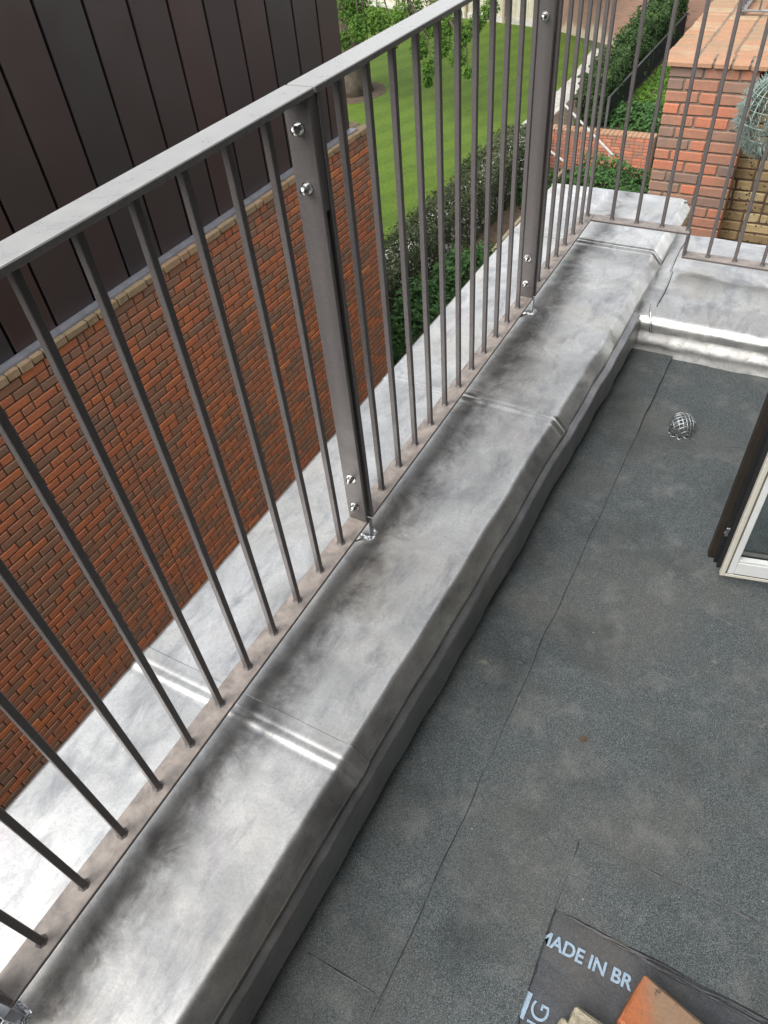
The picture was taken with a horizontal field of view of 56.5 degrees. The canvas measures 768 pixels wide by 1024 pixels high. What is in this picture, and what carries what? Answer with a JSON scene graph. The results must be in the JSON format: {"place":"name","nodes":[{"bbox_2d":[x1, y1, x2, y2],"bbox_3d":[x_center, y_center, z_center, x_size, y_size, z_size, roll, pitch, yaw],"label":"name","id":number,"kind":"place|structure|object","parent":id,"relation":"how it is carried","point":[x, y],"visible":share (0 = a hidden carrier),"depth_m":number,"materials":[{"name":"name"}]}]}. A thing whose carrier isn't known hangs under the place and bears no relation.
{"place":"outdoors","nodes":[
{"label":"outdoors","id":0,"kind":"place"},
{"bbox_2d":[392,194,520,352],"bbox_3d":[0.901,-4.500,14.710,1.180,0.001,13.400,19,51,22],"label":"planting bed","id":1,"kind":"object","parent":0,"point":[493,226],"depth_m":16.53,"materials":[{"name":"soil"}]},
{"bbox_2d":[390,273,454,365],"bbox_3d":[0.593,-3.717,13.177,1.545,1.294,3.322,19,51,22],"label":"shrub","id":2,"kind":"object","parent":1,"relation":"on","point":[397,316],"visible":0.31,"depth_m":12.80,"materials":[{"name":"green plant"}]},
{"bbox_2d":[429,239,496,316],"bbox_3d":[1.598,-4.838,14.251,1.367,1.159,3.101,19,51,22],"label":"shrub","id":3,"kind":"object","parent":1,"relation":"on","point":[450,265],"visible":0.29,"depth_m":13.82,"materials":[{"name":"green plant"}]},
{"bbox_2d":[515,168,553,209],"bbox_3d":[3.741,-7.872,17.191,1.264,0.826,1.464,19,51,22],"label":"shrub","id":4,"kind":"object","parent":1,"relation":"on","point":[519,196],"visible":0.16,"depth_m":17.18,"materials":[{"name":"green plant"}]},
{"bbox_2d":[347,7,589,247],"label":"lawn","id":5,"kind":"structure","parent":0,"point":[382,118],"depth_m":22.71,"materials":[{"name":"green plant"}]},
{"bbox_2d":[347,81,385,103],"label":"bare earth","id":6,"kind":"structure","parent":5,"relation":"on","point":[379,89],"depth_m":24.19,"materials":[{"name":"soil"}]},
{"bbox_2d":[336,0,499,97],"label":"oak tree","id":7,"kind":"object","parent":5,"relation":"on","point":[353,16],"visible":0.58,"depth_m":21.34,"materials":[{"name":"green plant"}]},
{"bbox_2d":[360,0,533,26],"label":"board fence","id":8,"kind":"object","parent":5,"relation":"on","point":[467,10],"visible":0.16,"depth_m":29.30,"materials":[{"name":"white wood"}]},
{"bbox_2d":[385,48,598,312],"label":"path","id":9,"kind":"structure","parent":0,"point":[558,95],"depth_m":21.94,"materials":[{"name":"grey concrete"}]},
{"bbox_2d":[369,6,650,180],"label":"ground","id":10,"kind":"structure","parent":0,"point":[590,44],"depth_m":26.22,"materials":[{"name":"brown soil"}]},
{"bbox_2d":[0,0,387,809],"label":"brick building","id":11,"kind":"structure","parent":10,"relation":"on","point":[94,94],"depth_m":6.23,"materials":[{"name":"brown brick"}]},
{"bbox_2d":[383,120,525,333],"bbox_3d":[0.796,-5.494,14.864,1.320,1.416,11.820,19,51,22],"label":"hedge","id":12,"kind":"object","parent":10,"relation":"on","point":[394,276],"visible":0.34,"depth_m":15.29,"materials":[{"name":"green plant"}]},
{"bbox_2d":[394,168,562,364],"bbox_3d":[1.660,-4.626,14.651,0.080,0.250,12.220,19,51,22],"label":"timber edging","id":13,"kind":"object","parent":10,"relation":"on","point":[506,234],"visible":0.02,"depth_m":15.85,"materials":[{"name":"wood"}]},
{"bbox_2d":[550,124,656,177],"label":"garden wall","id":14,"kind":"structure","parent":10,"relation":"on","point":[636,148],"depth_m":17.62,"materials":[{"name":"brick"}]},
{"bbox_2d":[561,0,713,45],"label":"garden wall","id":15,"kind":"structure","parent":10,"relation":"on","point":[625,9],"depth_m":25.47,"materials":[{"name":"brick"}]},
{"bbox_2d":[647,0,767,244],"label":"boundary wall","id":16,"kind":"structure","parent":10,"relation":"on","point":[715,46],"depth_m":5.05,"materials":[{"name":"brick"}]},
{"bbox_2d":[731,71,767,160],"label":"wire ball","id":17,"kind":"object","parent":16,"relation":"hanging from","point":[747,141],"visible":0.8,"depth_m":4.42,"materials":[{"name":"grey metal"}]},
{"bbox_3d":[1.118,2.050,0.516,0.740,11.200,10.400,19,51,22],"label":"house wall","id":18,"kind":"object","parent":10,"relation":"on","visible":0},
{"bbox_2d":[708,393,767,582],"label":"glazed door","id":19,"kind":"structure","parent":18,"relation":"attached to","point":[727,551],"depth_m":2.01,"materials":[{"name":"white metal"}]},
{"bbox_3d":[0.386,3.798,2.987,2.870,5.350,8.300,19,51,22],"label":"building facade","id":20,"kind":"object","parent":10,"relation":"on","visible":0},
{"bbox_2d":[0,183,689,1023],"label":"parapet","id":21,"kind":"structure","parent":20,"relation":"on","point":[204,903],"depth_m":1.79,"materials":[{"name":"metal"}]},
{"bbox_2d":[0,998,31,1023],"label":"stub post","id":22,"kind":"object","parent":21,"relation":"on","point":[20,1014],"visible":0.59,"depth_m":1.31,"materials":[{"name":"silver metal"}]},
{"bbox_2d":[355,517,377,541],"bbox_3d":[-0.070,0.060,2.091,0.087,0.090,0.087,19,51,22],"label":"stub post","id":23,"kind":"object","parent":21,"relation":"on","point":[369,532],"visible":0.52,"depth_m":2.09,"materials":[{"name":"silver metal"}]},
{"bbox_2d":[0,85,368,1007],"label":"railing panel","id":24,"kind":"object","parent":23,"relation":"on","point":[18,249],"visible":1,"depth_m":1.33,"materials":[{"name":"paint"}]},
{"bbox_2d":[287,0,557,517],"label":"railing panel","id":25,"kind":"object","parent":23,"relation":"on","point":[335,70],"visible":0.98,"depth_m":1.98,"materials":[{"name":"paint"}]},
{"bbox_2d":[521,297,536,315],"bbox_3d":[0.566,-0.815,2.872,0.086,0.090,0.088,19,51,22],"label":"stub post","id":26,"kind":"object","parent":21,"relation":"on","point":[530,310],"visible":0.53,"depth_m":2.87,"materials":[{"name":"silver metal"}]},
{"bbox_2d":[533,0,767,295],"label":"railing panel","id":27,"kind":"object","parent":26,"relation":"on","point":[553,260],"visible":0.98,"depth_m":2.82,"materials":[{"name":"paint"}]},
{"bbox_2d":[553,27,689,174],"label":"raised bank","id":28,"kind":"structure","parent":0,"point":[556,116],"depth_m":19.00,"materials":[{"name":"soil"}]},
{"bbox_2d":[574,0,689,127],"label":"yew hedge","id":29,"kind":"object","parent":28,"relation":"on","point":[655,31],"visible":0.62,"depth_m":19.07,"materials":[{"name":"green plant"}]},
{"bbox_2d":[601,100,663,132],"bbox_3d":[6.611,-9.850,17.698,2.544,0.676,1.238,19,51,22],"label":"shrub","id":30,"kind":"object","parent":28,"relation":"on","point":[645,110],"visible":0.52,"depth_m":17.66,"materials":[{"name":"green plant"}]},
{"bbox_2d":[616,64,670,122],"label":"bank grass","id":31,"kind":"structure","parent":28,"relation":"on","point":[647,87],"depth_m":19.51,"materials":[{"name":"green plant"}]},
{"bbox_2d":[604,13,687,127],"bbox_3d":[7.537,-12.677,20.218,0.060,0.706,8.360,19,51,22],"label":"iron fence","id":32,"kind":"object","parent":28,"relation":"on","point":[655,55],"visible":0.81,"depth_m":19.85,"materials":[{"name":"black metal"}]},
{"bbox_2d":[615,976,702,1023],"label":"loose brick","id":33,"kind":"object","parent":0,"point":[650,1001],"visible":1,"depth_m":1.43,"materials":[{"name":"orange brick"}]},
{"bbox_2d":[632,234,767,377],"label":"parapet","id":34,"kind":"structure","parent":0,"point":[712,315],"depth_m":3.01,"materials":[{"name":"grey metal"}]},
{"bbox_2d":[649,304,651,332],"bbox_3d":[1.119,-0.816,3.009,0.016,0.084,0.096,1,46,7],"label":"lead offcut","id":35,"kind":"object","parent":34,"relation":"hanging from","point":[650,317],"visible":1,"depth_m":2.99,"materials":[{"name":"grey metal"}]},
{"bbox_2d":[740,0,767,15],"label":"coping railing","id":36,"kind":"object","parent":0,"point":[746,4],"visible":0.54,"depth_m":5.27,"materials":[{"name":"paint"}]},
{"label":"roof deck","id":37,"kind":"structure","parent":0,"visible":0},
{"bbox_2d":[250,348,767,1023],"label":"terrace floor","id":38,"kind":"structure","parent":37,"relation":"on","point":[622,850],"depth_m":1.81,"materials":[{"name":"rubber"}]},
{"bbox_2d":[557,1018,567,1023],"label":"concrete piece","id":39,"kind":"object","parent":38,"relation":"on","point":[563,1021],"visible":0.99,"depth_m":1.46,"materials":[{"name":"beige concrete"}]},
{"bbox_2d":[579,736,586,741],"bbox_3d":[0.528,0.603,1.897,0.020,0.005,0.019,-8,46,-2],"label":"dead leaf","id":40,"kind":"object","parent":38,"relation":"on","point":[582,738],"visible":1,"depth_m":1.90,"materials":[{"name":"plant"}]},
{"bbox_2d":[568,1006,602,1023],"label":"concrete piece","id":41,"kind":"object","parent":38,"relation":"on","point":[578,1015],"visible":0.99,"depth_m":1.44,"materials":[{"name":"beige concrete"}]},
{"bbox_2d":[666,412,695,439],"bbox_3d":[1.127,-0.331,2.700,0.100,0.090,0.103,19,51,22],"label":"outlet guard","id":42,"kind":"object","parent":38,"relation":"on","point":[684,414],"visible":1,"depth_m":2.68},
{"label":"side passage","id":43,"kind":"structure","parent":0,"visible":0},
{"bbox_2d":[558,100,613,183],"bbox_3d":[4.872,-8.912,17.295,1.484,1.862,0.056,19,51,22],"label":"stair handrail","id":44,"kind":"object","parent":43,"relation":"on","point":[594,135],"visible":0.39,"depth_m":17.09,"materials":[{"name":"white metal"}]},
{"bbox_2d":[551,151,652,193],"bbox_3d":[5.265,-7.633,16.561,3.644,1.168,2.079,19,51,22],"label":"shrub","id":45,"kind":"object","parent":43,"relation":"on","point":[607,175],"visible":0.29,"depth_m":16.29,"materials":[{"name":"green plant"}]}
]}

